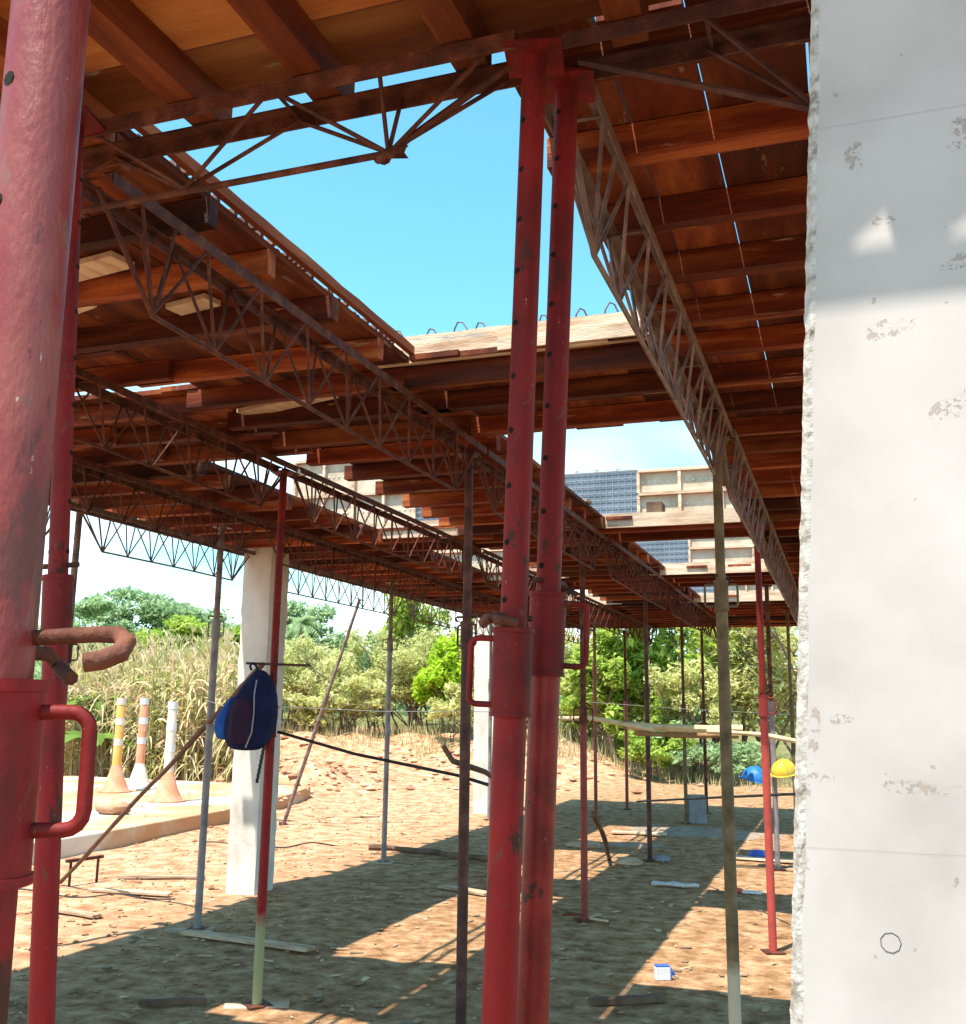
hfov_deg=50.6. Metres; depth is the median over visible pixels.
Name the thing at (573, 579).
formwork deck
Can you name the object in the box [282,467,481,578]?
lattice truss
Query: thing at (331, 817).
cable
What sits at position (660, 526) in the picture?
formwork deck
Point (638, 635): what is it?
lattice truss
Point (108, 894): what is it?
cable
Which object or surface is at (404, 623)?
tree
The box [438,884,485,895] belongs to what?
wooden plank
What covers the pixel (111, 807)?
stone
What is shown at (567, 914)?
wood splinter
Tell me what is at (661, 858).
stone
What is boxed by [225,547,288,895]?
concrete column
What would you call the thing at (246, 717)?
backpack
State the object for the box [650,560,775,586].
formwork deck
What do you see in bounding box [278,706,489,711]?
white string
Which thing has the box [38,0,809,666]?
sky
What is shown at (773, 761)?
steel prop
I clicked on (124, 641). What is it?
bent pin
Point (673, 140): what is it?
formwork deck
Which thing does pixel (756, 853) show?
plastic bag
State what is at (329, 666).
bush
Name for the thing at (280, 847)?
cable
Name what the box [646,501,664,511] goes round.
timber block
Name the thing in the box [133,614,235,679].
tree
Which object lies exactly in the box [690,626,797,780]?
tree
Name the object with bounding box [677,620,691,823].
steel prop
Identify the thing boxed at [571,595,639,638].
lattice truss
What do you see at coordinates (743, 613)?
formwork deck
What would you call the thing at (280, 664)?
steel pin
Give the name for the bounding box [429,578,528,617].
lattice truss
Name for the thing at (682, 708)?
white string
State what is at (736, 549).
form panel
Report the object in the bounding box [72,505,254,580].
lattice truss
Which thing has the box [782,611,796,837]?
steel prop
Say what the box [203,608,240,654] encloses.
tree
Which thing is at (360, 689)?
bush
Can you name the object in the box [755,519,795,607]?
lattice truss
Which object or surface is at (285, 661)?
bush
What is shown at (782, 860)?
wooden plank
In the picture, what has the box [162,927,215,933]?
wooden plank
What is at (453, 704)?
bush
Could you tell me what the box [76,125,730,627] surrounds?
formwork deck
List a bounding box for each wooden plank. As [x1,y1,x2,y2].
[59,907,100,917]
[88,887,172,895]
[115,874,205,878]
[138,998,206,1004]
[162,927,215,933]
[180,929,314,951]
[223,1001,288,1009]
[368,844,487,861]
[370,860,394,863]
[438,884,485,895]
[588,994,664,1005]
[611,830,666,835]
[736,855,792,862]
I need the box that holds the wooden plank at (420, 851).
[368,844,487,861]
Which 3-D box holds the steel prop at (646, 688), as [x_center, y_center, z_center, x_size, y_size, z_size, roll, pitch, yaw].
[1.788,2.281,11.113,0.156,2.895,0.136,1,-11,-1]
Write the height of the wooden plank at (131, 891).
0.022 m
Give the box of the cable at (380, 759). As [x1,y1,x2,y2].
[277,730,488,785]
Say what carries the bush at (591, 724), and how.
on the ground at (617, 938)
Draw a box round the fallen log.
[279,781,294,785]
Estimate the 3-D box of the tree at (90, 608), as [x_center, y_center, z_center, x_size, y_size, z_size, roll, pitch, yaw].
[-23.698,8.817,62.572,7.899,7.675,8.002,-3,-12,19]
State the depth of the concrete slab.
13.31 m
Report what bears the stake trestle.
on the ground at (617, 938)
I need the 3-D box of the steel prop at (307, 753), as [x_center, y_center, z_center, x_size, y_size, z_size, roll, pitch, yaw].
[-2.179,2.694,13.814,0.181,3.198,0.181,18,-2,21]
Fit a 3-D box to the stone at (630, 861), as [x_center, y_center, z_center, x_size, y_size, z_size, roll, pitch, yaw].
[1.510,3.620,10.574,0.294,0.098,0.230,-3,-12,19]
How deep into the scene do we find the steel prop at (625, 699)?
16.84 m
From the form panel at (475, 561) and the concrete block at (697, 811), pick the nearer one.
the form panel at (475, 561)
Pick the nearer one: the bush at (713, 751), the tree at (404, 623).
the bush at (713, 751)
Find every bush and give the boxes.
[218,639,308,712]
[282,640,365,731]
[282,689,353,733]
[283,633,398,732]
[288,627,436,735]
[320,674,392,732]
[364,624,450,733]
[425,680,473,741]
[446,646,474,716]
[559,655,678,745]
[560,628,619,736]
[616,715,698,778]
[643,657,746,779]
[650,713,761,781]
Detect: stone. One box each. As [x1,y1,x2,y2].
[95,799,130,814]
[565,841,599,848]
[615,857,642,866]
[653,854,670,861]
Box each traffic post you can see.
[97,698,131,793]
[127,698,154,790]
[147,702,185,803]
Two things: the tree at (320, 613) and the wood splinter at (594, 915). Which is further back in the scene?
the tree at (320, 613)
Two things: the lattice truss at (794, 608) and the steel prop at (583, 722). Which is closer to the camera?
the steel prop at (583, 722)
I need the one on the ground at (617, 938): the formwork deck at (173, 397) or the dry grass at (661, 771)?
the dry grass at (661, 771)
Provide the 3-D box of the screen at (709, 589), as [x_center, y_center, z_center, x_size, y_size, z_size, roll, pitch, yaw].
[2.521,0.941,13.673,1.267,0.415,0.030,-3,-12,19]
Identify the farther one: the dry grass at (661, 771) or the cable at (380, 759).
the dry grass at (661, 771)
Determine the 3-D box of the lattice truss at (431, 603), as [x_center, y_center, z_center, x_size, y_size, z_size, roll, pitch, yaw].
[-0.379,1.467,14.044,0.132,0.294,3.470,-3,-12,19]
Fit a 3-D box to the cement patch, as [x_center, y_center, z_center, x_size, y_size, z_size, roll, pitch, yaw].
[2.393,4.175,13.264,2.817,0.047,1.950,8,-13,-32]
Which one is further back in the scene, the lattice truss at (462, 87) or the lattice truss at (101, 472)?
the lattice truss at (101, 472)
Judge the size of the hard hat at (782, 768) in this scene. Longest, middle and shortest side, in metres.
0.336 x 0.267 x 0.256 m
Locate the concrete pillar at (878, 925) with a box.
[790,0,965,1023]
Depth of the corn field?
21.07 m
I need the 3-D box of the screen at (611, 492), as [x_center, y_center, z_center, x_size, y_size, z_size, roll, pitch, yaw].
[0.645,-0.118,8.396,1.263,0.435,0.030,-3,-12,19]
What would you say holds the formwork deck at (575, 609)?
on the lattice truss at (612, 613)
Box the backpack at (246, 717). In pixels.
[214,662,277,782]
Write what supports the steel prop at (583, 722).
on the ground at (617, 938)
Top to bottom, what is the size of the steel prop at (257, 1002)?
2.898 m
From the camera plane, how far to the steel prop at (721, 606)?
4.76 m
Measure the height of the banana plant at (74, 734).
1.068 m
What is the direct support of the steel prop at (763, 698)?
on the ground at (617, 938)
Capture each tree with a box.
[37,594,146,671]
[73,584,205,650]
[133,600,213,650]
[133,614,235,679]
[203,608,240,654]
[220,625,240,654]
[282,598,312,717]
[282,602,369,717]
[285,615,328,711]
[356,616,445,721]
[374,594,459,722]
[409,634,473,731]
[427,618,474,659]
[558,590,740,768]
[559,628,652,762]
[676,627,797,771]
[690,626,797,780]
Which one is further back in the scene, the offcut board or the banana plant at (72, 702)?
the banana plant at (72, 702)
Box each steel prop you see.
[0,0,97,1023]
[27,105,110,1023]
[28,508,90,950]
[185,525,232,929]
[241,470,296,1009]
[279,598,364,825]
[377,582,397,861]
[455,451,481,1023]
[466,37,564,1023]
[484,623,492,819]
[516,67,594,1023]
[573,541,594,921]
[591,623,600,816]
[621,630,631,809]
[639,589,656,861]
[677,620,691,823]
[700,629,711,813]
[703,436,741,1023]
[754,524,785,954]
[762,585,786,870]
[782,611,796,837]
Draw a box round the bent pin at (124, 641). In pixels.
[33,626,136,671]
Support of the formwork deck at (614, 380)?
on the lattice truss at (591, 204)
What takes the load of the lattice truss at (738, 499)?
on the steel prop at (763, 698)
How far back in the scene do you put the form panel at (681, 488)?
8.08 m
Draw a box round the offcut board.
[582,498,591,503]
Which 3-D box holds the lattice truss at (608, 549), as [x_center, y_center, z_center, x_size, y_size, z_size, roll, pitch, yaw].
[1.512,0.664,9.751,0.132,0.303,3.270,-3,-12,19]
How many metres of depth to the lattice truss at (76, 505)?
7.03 m
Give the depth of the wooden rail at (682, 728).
10.46 m
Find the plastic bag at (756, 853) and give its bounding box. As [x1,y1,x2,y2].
[748,849,764,856]
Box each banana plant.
[65,730,145,755]
[67,693,156,776]
[119,676,182,773]
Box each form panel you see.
[293,460,416,524]
[435,548,502,568]
[636,465,733,512]
[688,537,763,562]
[728,585,778,591]
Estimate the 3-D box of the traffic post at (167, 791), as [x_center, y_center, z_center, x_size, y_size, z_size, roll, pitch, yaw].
[-4.567,3.492,14.916,0.500,1.426,0.500,-3,-12,19]
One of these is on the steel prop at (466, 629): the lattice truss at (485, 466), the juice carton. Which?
the lattice truss at (485, 466)
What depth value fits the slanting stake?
8.96 m
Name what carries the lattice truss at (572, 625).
attached to the formwork deck at (296, 517)
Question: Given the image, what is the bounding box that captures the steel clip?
[478,613,518,626]
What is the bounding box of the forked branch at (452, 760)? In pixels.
[441,745,490,778]
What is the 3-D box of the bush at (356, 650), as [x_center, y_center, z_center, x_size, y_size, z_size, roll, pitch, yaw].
[-3.456,4.980,29.451,4.259,3.326,3.206,1,-11,-2]
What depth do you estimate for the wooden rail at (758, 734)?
10.14 m
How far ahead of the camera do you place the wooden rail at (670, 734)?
10.57 m
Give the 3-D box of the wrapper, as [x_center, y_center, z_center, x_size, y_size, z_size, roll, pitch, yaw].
[2.285,3.322,8.981,0.318,0.038,0.100,-4,-12,25]
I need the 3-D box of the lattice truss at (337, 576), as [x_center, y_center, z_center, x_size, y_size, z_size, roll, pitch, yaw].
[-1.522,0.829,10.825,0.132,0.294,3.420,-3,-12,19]
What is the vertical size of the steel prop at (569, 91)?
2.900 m
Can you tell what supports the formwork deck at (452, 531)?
on the lattice truss at (341, 496)
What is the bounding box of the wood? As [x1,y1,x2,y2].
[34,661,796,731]
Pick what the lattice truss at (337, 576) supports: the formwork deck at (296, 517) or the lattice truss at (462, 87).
the formwork deck at (296, 517)
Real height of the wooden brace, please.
1.851 m
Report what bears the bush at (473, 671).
on the ground at (617, 938)
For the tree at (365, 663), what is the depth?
44.67 m
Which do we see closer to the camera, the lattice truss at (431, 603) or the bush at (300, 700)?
the lattice truss at (431, 603)
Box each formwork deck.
[0,0,671,147]
[49,424,612,627]
[74,384,319,465]
[75,327,173,392]
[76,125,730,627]
[369,520,502,551]
[378,302,705,435]
[484,568,592,590]
[515,0,810,602]
[566,595,667,628]
[593,508,749,542]
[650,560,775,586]
[680,591,796,626]
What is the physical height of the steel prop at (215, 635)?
2.895 m
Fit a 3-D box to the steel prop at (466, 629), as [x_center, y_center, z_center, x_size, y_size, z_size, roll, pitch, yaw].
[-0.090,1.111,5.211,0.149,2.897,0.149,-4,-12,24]
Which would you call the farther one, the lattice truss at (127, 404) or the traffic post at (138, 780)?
the traffic post at (138, 780)
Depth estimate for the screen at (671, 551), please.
10.89 m
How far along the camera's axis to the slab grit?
14.15 m
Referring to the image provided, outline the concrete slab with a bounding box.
[32,775,309,864]
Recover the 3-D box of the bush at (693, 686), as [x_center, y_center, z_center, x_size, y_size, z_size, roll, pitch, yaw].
[4.945,4.897,24.121,2.472,2.943,2.573,-3,-12,19]
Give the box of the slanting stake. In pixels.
[591,811,610,859]
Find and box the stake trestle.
[65,855,103,886]
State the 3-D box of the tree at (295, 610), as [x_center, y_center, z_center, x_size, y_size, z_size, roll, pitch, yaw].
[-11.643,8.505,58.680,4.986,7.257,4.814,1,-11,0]
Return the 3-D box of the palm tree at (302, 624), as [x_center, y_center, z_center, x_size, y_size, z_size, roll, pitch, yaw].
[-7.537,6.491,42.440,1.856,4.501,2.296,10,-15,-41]
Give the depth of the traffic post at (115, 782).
16.36 m
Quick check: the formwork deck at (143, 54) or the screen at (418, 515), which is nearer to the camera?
the formwork deck at (143, 54)
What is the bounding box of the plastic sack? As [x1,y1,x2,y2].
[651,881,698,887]
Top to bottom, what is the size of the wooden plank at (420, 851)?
0.090 m
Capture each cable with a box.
[18,888,175,899]
[206,841,337,847]
[277,730,488,785]
[277,816,379,821]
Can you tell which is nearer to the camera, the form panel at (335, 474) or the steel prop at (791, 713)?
the form panel at (335, 474)
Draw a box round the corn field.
[64,624,281,782]
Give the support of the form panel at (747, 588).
on the formwork deck at (743, 613)
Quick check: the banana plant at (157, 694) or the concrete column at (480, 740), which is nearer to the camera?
the concrete column at (480, 740)
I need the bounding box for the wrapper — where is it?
[724,888,762,894]
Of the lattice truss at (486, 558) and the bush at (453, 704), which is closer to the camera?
the lattice truss at (486, 558)
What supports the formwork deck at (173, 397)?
on the lattice truss at (127, 404)
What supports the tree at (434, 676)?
on the ground at (617, 938)
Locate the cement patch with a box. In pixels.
[609,826,786,847]
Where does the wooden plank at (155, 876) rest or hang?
on the ground at (617, 938)
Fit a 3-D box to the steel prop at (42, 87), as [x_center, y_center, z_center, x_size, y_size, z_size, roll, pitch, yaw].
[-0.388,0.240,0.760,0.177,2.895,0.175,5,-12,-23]
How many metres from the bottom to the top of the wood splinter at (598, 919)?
0.012 m
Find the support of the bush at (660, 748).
on the ground at (617, 938)
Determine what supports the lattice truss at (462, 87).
on the steel prop at (535, 62)
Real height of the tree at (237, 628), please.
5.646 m
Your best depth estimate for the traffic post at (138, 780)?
16.99 m
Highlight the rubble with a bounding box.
[151,729,703,799]
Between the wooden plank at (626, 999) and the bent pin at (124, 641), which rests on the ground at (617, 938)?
the wooden plank at (626, 999)
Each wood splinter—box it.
[562,913,582,915]
[588,913,601,917]
[588,918,607,921]
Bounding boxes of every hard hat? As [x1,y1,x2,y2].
[739,766,762,790]
[770,758,794,783]
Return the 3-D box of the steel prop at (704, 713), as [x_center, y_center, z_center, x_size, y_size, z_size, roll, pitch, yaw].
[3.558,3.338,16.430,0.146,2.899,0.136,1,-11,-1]
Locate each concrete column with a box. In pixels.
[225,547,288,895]
[473,618,499,813]
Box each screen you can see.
[416,507,438,520]
[565,469,637,514]
[636,540,688,563]
[690,586,713,592]
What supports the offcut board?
on the formwork deck at (112, 313)
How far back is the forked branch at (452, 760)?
5.28 m
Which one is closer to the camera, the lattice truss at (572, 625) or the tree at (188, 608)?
the lattice truss at (572, 625)
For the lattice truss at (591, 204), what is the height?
0.294 m
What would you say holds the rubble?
on the ground at (617, 938)
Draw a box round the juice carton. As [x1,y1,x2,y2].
[654,964,674,980]
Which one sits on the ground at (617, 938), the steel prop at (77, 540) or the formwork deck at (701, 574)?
the steel prop at (77, 540)
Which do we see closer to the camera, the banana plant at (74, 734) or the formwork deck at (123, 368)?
the formwork deck at (123, 368)
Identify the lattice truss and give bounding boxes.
[46,496,81,534]
[48,456,267,554]
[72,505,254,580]
[73,366,297,507]
[81,30,521,213]
[82,171,486,491]
[255,521,438,601]
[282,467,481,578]
[288,561,408,615]
[401,595,494,634]
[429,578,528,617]
[470,449,608,569]
[472,549,579,615]
[545,82,732,474]
[562,0,810,111]
[565,620,592,643]
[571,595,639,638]
[596,538,674,609]
[632,621,656,644]
[663,587,715,635]
[709,429,769,551]
[710,619,730,638]
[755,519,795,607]
[784,584,798,625]
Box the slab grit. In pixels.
[65,788,323,823]
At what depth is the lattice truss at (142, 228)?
3.46 m
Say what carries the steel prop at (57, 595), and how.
on the ground at (617, 938)
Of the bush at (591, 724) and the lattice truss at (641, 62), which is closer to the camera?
the lattice truss at (641, 62)
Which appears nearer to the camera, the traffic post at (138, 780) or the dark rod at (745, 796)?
the dark rod at (745, 796)
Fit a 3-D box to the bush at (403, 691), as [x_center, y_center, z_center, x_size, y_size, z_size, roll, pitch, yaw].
[-2.127,4.892,29.168,3.119,3.298,3.619,5,-12,-19]
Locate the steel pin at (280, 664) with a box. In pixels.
[246,662,310,666]
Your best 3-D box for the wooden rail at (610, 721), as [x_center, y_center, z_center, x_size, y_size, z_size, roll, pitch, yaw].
[1.222,2.186,10.563,1.100,0.158,0.132,-3,-12,17]
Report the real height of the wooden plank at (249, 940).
0.022 m
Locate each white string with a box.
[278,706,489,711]
[592,702,789,714]
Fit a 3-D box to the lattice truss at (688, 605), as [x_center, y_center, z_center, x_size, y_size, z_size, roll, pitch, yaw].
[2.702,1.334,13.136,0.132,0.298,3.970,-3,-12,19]
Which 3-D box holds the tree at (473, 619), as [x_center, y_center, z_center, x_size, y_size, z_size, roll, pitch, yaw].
[-0.009,5.526,39.494,4.605,5.959,3.677,1,-11,1]
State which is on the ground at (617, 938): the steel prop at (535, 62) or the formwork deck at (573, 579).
the steel prop at (535, 62)
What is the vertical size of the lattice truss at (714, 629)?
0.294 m
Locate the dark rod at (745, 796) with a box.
[636,792,794,801]
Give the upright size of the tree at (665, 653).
6.396 m
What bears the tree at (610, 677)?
on the ground at (617, 938)
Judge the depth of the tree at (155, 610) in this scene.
68.24 m
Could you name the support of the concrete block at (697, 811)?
on the ground at (617, 938)
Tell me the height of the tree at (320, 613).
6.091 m
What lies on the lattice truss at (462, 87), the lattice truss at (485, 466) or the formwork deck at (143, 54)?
the formwork deck at (143, 54)
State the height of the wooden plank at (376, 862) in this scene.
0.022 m
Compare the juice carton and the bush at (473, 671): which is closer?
the juice carton
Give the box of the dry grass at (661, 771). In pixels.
[72,710,792,787]
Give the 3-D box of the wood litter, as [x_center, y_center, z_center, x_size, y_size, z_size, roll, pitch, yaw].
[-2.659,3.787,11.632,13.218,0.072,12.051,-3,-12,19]
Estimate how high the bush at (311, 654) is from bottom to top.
2.868 m
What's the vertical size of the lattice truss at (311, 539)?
0.302 m
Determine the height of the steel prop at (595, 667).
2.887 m
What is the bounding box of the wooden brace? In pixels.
[60,662,264,883]
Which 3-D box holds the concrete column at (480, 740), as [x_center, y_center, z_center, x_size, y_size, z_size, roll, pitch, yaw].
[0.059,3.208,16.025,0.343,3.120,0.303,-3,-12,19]
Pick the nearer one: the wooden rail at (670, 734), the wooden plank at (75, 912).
the wooden plank at (75, 912)
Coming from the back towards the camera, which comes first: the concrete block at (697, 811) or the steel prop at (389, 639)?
the concrete block at (697, 811)
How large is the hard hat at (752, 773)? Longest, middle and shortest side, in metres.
0.336 x 0.267 x 0.256 m
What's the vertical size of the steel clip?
0.028 m
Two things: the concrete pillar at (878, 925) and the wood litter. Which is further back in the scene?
the wood litter
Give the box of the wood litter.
[92,800,792,1023]
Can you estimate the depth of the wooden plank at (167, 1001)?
5.40 m
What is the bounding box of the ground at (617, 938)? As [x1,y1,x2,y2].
[7,704,795,1023]
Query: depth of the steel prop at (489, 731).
14.96 m
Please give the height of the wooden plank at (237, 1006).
0.018 m
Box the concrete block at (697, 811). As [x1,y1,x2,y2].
[688,794,706,823]
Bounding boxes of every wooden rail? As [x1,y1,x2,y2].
[559,716,654,731]
[627,722,742,732]
[634,730,738,738]
[707,729,795,743]
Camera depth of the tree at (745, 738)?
25.03 m
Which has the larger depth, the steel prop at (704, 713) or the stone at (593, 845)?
the steel prop at (704, 713)

